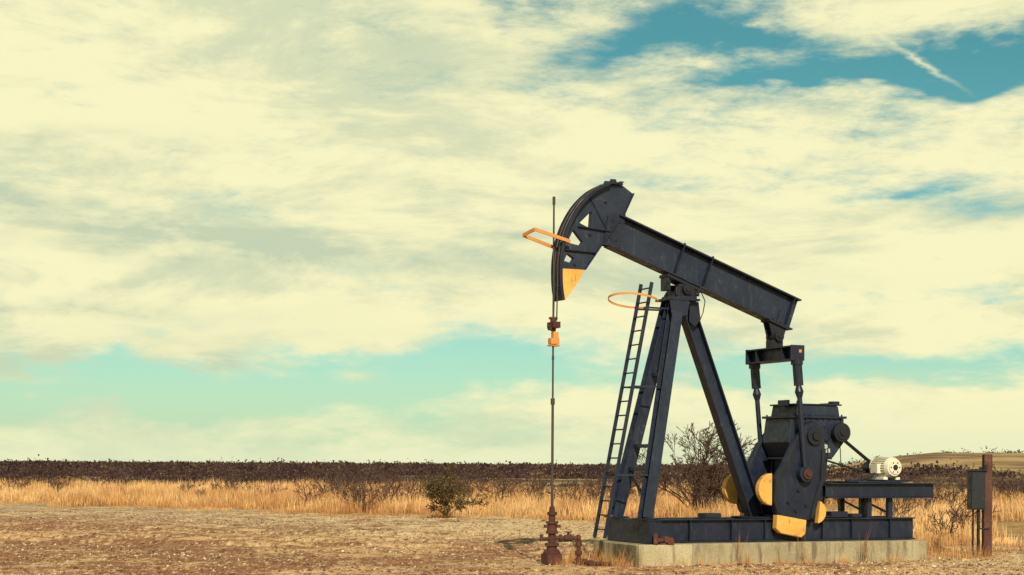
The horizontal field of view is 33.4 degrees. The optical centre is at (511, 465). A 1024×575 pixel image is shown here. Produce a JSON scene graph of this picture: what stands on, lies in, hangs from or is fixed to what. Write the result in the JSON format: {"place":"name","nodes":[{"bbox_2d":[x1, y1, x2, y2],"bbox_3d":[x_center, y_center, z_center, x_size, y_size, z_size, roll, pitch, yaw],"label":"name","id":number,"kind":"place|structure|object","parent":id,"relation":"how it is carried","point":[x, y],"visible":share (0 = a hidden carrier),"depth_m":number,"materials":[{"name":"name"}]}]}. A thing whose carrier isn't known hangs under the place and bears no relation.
{"place":"outdoors","nodes":[
{"label":"outdoors","id":0,"kind":"place"},
{"bbox_2d":[0,452,1023,574],"bbox_3d":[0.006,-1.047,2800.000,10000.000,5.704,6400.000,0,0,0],"label":"ground","id":1,"kind":"structure","parent":0,"point":[1002,461],"depth_m":34.60,"materials":[{"name":"brown soil"}]},
{"bbox_2d":[414,463,493,517],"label":"creosote bush","id":2,"kind":"object","parent":1,"relation":"on","point":[441,491],"visible":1,"depth_m":51.24,"materials":[{"name":"green plant"}]},
{"bbox_2d":[0,463,1023,568],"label":"dry grass","id":3,"kind":"structure","parent":1,"relation":"on","point":[167,495],"depth_m":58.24,"materials":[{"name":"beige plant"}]},
{"bbox_2d":[0,446,1023,492],"bbox_3d":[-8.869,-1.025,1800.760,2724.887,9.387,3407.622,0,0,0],"label":"distant scrub","id":4,"kind":"object","parent":1,"relation":"on","point":[122,470],"visible":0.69,"depth_m":223.01,"materials":[{"name":"brown plant"}]},
{"bbox_2d":[539,506,622,565],"bbox_3d":[1.110,1.162,27.390,1.316,0.990,0.457,0,0,19],"label":"wellhead","id":5,"kind":"object","parent":1,"relation":"on","point":[550,553],"visible":0.98,"depth_m":27.44,"materials":[{"name":"metal"}]},
{"bbox_2d":[551,196,554,505],"bbox_3d":[0.661,-1.786,27.500,0.067,5.080,0.067,0,0,-24],"label":"polished rod","id":6,"kind":"object","parent":5,"relation":"on","point":[552,422],"visible":1,"depth_m":27.49,"materials":[{"name":"metal"}]},
{"bbox_2d":[547,332,559,346],"bbox_3d":[0.672,-2.036,27.504,0.170,0.240,0.140,0,0,-24],"label":"rod clamp","id":7,"kind":"object","parent":6,"relation":"attached to","point":[554,339],"visible":1,"depth_m":27.46,"materials":[{"name":"orange metal"}]},
{"bbox_2d":[622,420,756,513],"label":"bare tree","id":8,"kind":"object","parent":1,"relation":"on","point":[699,470],"visible":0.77,"depth_m":53.68,"materials":[{"name":"brown plant"}]},
{"bbox_2d":[593,539,926,565],"bbox_3d":[4.297,1.530,29.073,5.700,0.488,1.640,0,0,-24],"label":"concrete pad","id":9,"kind":"object","parent":1,"relation":"on","point":[660,554],"visible":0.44,"depth_m":28.28,"materials":[{"name":"beige concrete"}]},
{"bbox_2d":[607,511,890,543],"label":"base cross members","id":10,"kind":"object","parent":9,"relation":"on","point":[630,530],"visible":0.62,"depth_m":28.22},
{"bbox_2d":[611,301,682,517],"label":"front legs","id":11,"kind":"object","parent":10,"relation":"on","point":[662,355],"visible":0.85,"depth_m":28.16,"materials":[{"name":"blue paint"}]},
{"bbox_2d":[593,282,670,538],"bbox_3d":[2.025,-0.908,28.110,1.341,4.212,0.895,0,0,-24],"label":"ladder","id":12,"kind":"object","parent":11,"relation":"attached to","point":[633,386],"visible":1,"depth_m":28.01,"materials":[{"name":"black metal"}]},
{"bbox_2d":[608,292,657,308],"bbox_3d":[1.960,-2.710,28.076,0.781,0.203,0.729,0,0,-24],"label":"ladder safety hoop","id":13,"kind":"object","parent":12,"relation":"attached to","point":[635,293],"visible":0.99,"depth_m":27.88,"materials":[{"name":"orange metal"}]},
{"bbox_2d":[604,372,663,519],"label":"leg cross braces","id":14,"kind":"object","parent":11,"relation":"attached to","point":[630,469],"visible":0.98,"depth_m":28.18,"materials":[{"name":"blue paint"}]},
{"bbox_2d":[655,295,699,326],"bbox_3d":[2.794,-2.555,28.448,0.659,0.500,0.500,0,0,-24],"label":"samson post cap","id":15,"kind":"object","parent":11,"relation":"on","point":[680,303],"visible":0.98,"depth_m":28.26,"materials":[{"name":"blue paint"}]},
{"bbox_2d":[659,273,703,296],"bbox_3d":[2.828,-2.984,28.451,0.694,0.362,0.540,0,0,-24],"label":"saddle bearing","id":16,"kind":"object","parent":15,"relation":"on","point":[681,287],"visible":0.98,"depth_m":28.28,"materials":[{"name":"black metal"}]},
{"bbox_2d":[699,292,705,320],"bbox_3d":[3.169,-2.641,28.395,0.117,0.488,0.018,0,0,-24],"label":"grease line","id":17,"kind":"object","parent":16,"relation":"attached to","point":[703,307],"visible":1,"depth_m":28.39,"materials":[{"name":"black metal"}]},
{"bbox_2d":[604,214,801,330],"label":"walking beam","id":18,"kind":"structure","parent":16,"relation":"on","point":[658,252],"depth_m":28.61,"materials":[{"name":"black metal"}]},
{"bbox_2d":[551,181,611,301],"bbox_3d":[1.126,-3.631,27.702,0.924,1.973,0.340,0,0,-24],"label":"horsehead face plate","id":19,"kind":"object","parent":18,"relation":"attached to","point":[561,296],"visible":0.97,"depth_m":27.53,"materials":[{"name":"black metal"}]},
{"bbox_2d":[522,228,570,248],"bbox_3d":[0.549,-3.637,27.445,0.692,0.294,0.399,0,0,-24],"label":"head guard loop","id":20,"kind":"object","parent":19,"relation":"attached to","point":[526,235],"visible":1,"depth_m":27.36,"materials":[{"name":"orange paint"}]},
{"bbox_2d":[554,183,604,320],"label":"bridle cables","id":21,"kind":"object","parent":19,"relation":"attached to","point":[585,195],"visible":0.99,"depth_m":27.56,"materials":[{"name":"metal"}]},
{"bbox_2d":[547,317,560,331],"bbox_3d":[0.655,-2.271,27.496,0.160,0.230,0.260,0,0,-24],"label":"carrier bar","id":22,"kind":"object","parent":21,"relation":"hanging from","point":[553,324],"visible":1,"depth_m":27.44,"materials":[{"name":"metal"}]},
{"bbox_2d":[563,184,631,269],"bbox_3d":[1.356,-3.886,27.804,1.323,1.440,0.100,0,0,-24],"label":"horse head","id":23,"kind":"object","parent":18,"relation":"attached to","point":[616,197],"visible":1,"depth_m":27.74},
{"bbox_2d":[561,269,583,300],"bbox_3d":[0.948,-2.912,27.625,0.444,0.514,0.100,0,0,-24],"label":"horsehead yellow tip","id":24,"kind":"object","parent":23,"relation":"attached to","point":[571,278],"visible":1,"depth_m":27.57,"materials":[{"name":"yellow metal"}]},
{"bbox_2d":[564,179,634,269],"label":"horsehead flanges","id":25,"kind":"object","parent":23,"relation":"attached to","point":[614,229],"visible":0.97,"depth_m":27.84,"materials":[{"name":"black metal"}]},
{"bbox_2d":[673,243,795,325],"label":"beam stiffeners","id":26,"kind":"object","parent":18,"relation":"attached to","point":[789,311],"visible":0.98,"depth_m":28.58,"materials":[{"name":"blue paint"}]},
{"bbox_2d":[681,307,763,515],"bbox_3d":[3.524,-0.869,28.777,1.590,3.549,0.210,0,0,-24],"label":"leg","id":27,"kind":"object","parent":10,"relation":"on","point":[697,342],"visible":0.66,"depth_m":28.76,"materials":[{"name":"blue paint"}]},
{"bbox_2d":[722,473,825,536],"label":"counterweights","id":28,"kind":"object","parent":10,"relation":"on","point":[791,526],"visible":0.67,"depth_m":28.64,"materials":[{"name":"yellow paint"}]},
{"bbox_2d":[737,421,824,519],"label":"cranks","id":29,"kind":"object","parent":10,"relation":"on","point":[790,483],"visible":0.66,"depth_m":28.77,"materials":[{"name":"blue paint"}]},
{"bbox_2d":[736,427,825,517],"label":"crank ribs","id":30,"kind":"object","parent":29,"relation":"on","point":[814,435],"visible":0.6,"depth_m":28.76,"materials":[{"name":"black metal"}]},
{"bbox_2d":[749,359,813,481],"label":"pitman arms","id":31,"kind":"object","parent":29,"relation":"attached to","point":[796,364],"visible":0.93,"depth_m":28.63},
{"bbox_2d":[745,345,803,364],"bbox_3d":[4.489,-1.883,29.204,0.270,0.260,1.430,0,0,-24],"label":"equalizer bar","id":32,"kind":"object","parent":31,"relation":"on","point":[788,353],"visible":1,"depth_m":29.14,"materials":[{"name":"black metal"}]},
{"bbox_2d":[761,319,788,347],"bbox_3d":[4.505,-2.249,29.199,0.411,0.482,0.340,0,0,-24],"label":"tail bearing","id":33,"kind":"object","parent":32,"relation":"on","point":[775,331],"visible":0.98,"depth_m":29.11,"materials":[{"name":"black metal"}]},
{"bbox_2d":[803,469,812,478],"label":"crank pin caps","id":34,"kind":"object","parent":31,"relation":"attached to","point":[807,473],"visible":0.59,"depth_m":28.58,"materials":[{"name":"metal"}]},
{"bbox_2d":[823,479,935,517],"bbox_3d":[6.186,0.577,29.933,2.260,0.658,1.060,0,0,-24],"label":"motor mount","id":35,"kind":"object","parent":10,"relation":"on","point":[865,492],"visible":0.9,"depth_m":29.58,"materials":[{"name":"blue paint"}]},
{"bbox_2d":[840,447,875,480],"bbox_3d":[6.013,-0.143,29.773,1.132,0.841,0.116,0,0,-43],"label":"conduit","id":36,"kind":"object","parent":35,"relation":"on","point":[872,475],"visible":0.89,"depth_m":29.38,"materials":[{"name":"black metal"}]},
{"bbox_2d":[966,454,992,556],"bbox_3d":[8.517,0.752,31.065,0.438,1.900,0.250,0,0,-6],"label":"electrical service post","id":37,"kind":"object","parent":1,"relation":"on","point":[979,490],"visible":0.91,"depth_m":31.03,"materials":[{"name":"black metal"}]},
{"bbox_2d":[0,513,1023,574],"bbox_3d":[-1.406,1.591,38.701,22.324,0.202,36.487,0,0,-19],"label":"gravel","id":38,"kind":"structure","parent":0,"point":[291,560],"depth_m":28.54,"materials":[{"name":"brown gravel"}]},
{"bbox_2d":[0,0,1023,465],"label":"sky","id":39,"kind":"structure","parent":0,"point":[231,230],"materials":[{"name":"white"}]},
{"bbox_2d":[653,533,673,544],"bbox_3d":[2.429,1.185,27.376,0.359,0.180,0.120,0,0,-24],"label":"skid pipe stub","id":40,"kind":"object","parent":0,"point":[666,540],"visible":1,"depth_m":27.33,"materials":[{"name":"metal"}]},
{"bbox_2d":[672,458,730,507],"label":"bare tree","id":41,"kind":"object","parent":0,"point":[707,488],"visible":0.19,"depth_m":57.64,"materials":[{"name":"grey plant"}]},
{"bbox_2d":[659,516,915,542],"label":"base skid beams","id":42,"kind":"structure","parent":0,"point":[718,530],"depth_m":28.80,"materials":[{"name":"black metal"}]},
{"bbox_2d":[763,457,831,516],"bbox_3d":[4.914,0.380,29.399,0.880,1.020,0.800,0,0,-24],"label":"gearbox pedestal","id":43,"kind":"object","parent":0,"point":[775,463],"visible":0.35,"depth_m":29.36,"materials":[{"name":"black metal"}]},
{"bbox_2d":[763,405,843,457],"bbox_3d":[5.020,-0.579,29.444,1.120,0.900,0.820,0,0,-24],"label":"gearbox housing","id":44,"kind":"object","parent":43,"relation":"on","point":[779,435],"visible":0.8,"depth_m":29.18,"materials":[{"name":"black metal"}]},
{"bbox_2d":[762,400,846,454],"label":"gearbox covers","id":45,"kind":"object","parent":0,"point":[826,432],"visible":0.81,"depth_m":29.12,"materials":[{"name":"black metal"}]},
{"bbox_2d":[831,423,850,441],"bbox_3d":[5.409,-0.557,29.628,0.720,0.720,1.220,0,0,-24],"label":"sheave","id":46,"kind":"object","parent":45,"relation":"attached to","point":[840,432],"visible":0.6,"depth_m":29.09,"materials":[{"name":"black metal"}]},
{"bbox_2d":[869,457,901,479],"bbox_3d":[6.581,0.056,30.167,0.427,0.403,0.572,0,0,-24],"label":"electric motor","id":47,"kind":"object","parent":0,"point":[881,468],"visible":0.99,"depth_m":30.00,"materials":[{"name":"white paint"}]},
{"bbox_2d":[862,462,899,472],"bbox_3d":[6.553,0.040,30.297,0.206,0.200,0.852,0,0,-24],"label":"motor hub","id":48,"kind":"object","parent":47,"relation":"attached to","point":[865,466],"visible":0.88,"depth_m":30.52,"materials":[{"name":"black metal"}]},
{"bbox_2d":[827,441,870,472],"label":"drive belts","id":49,"kind":"object","parent":48,"relation":"attached to","point":[857,451],"visible":0.38,"depth_m":30.51,"materials":[{"name":"rubber"}]}
]}

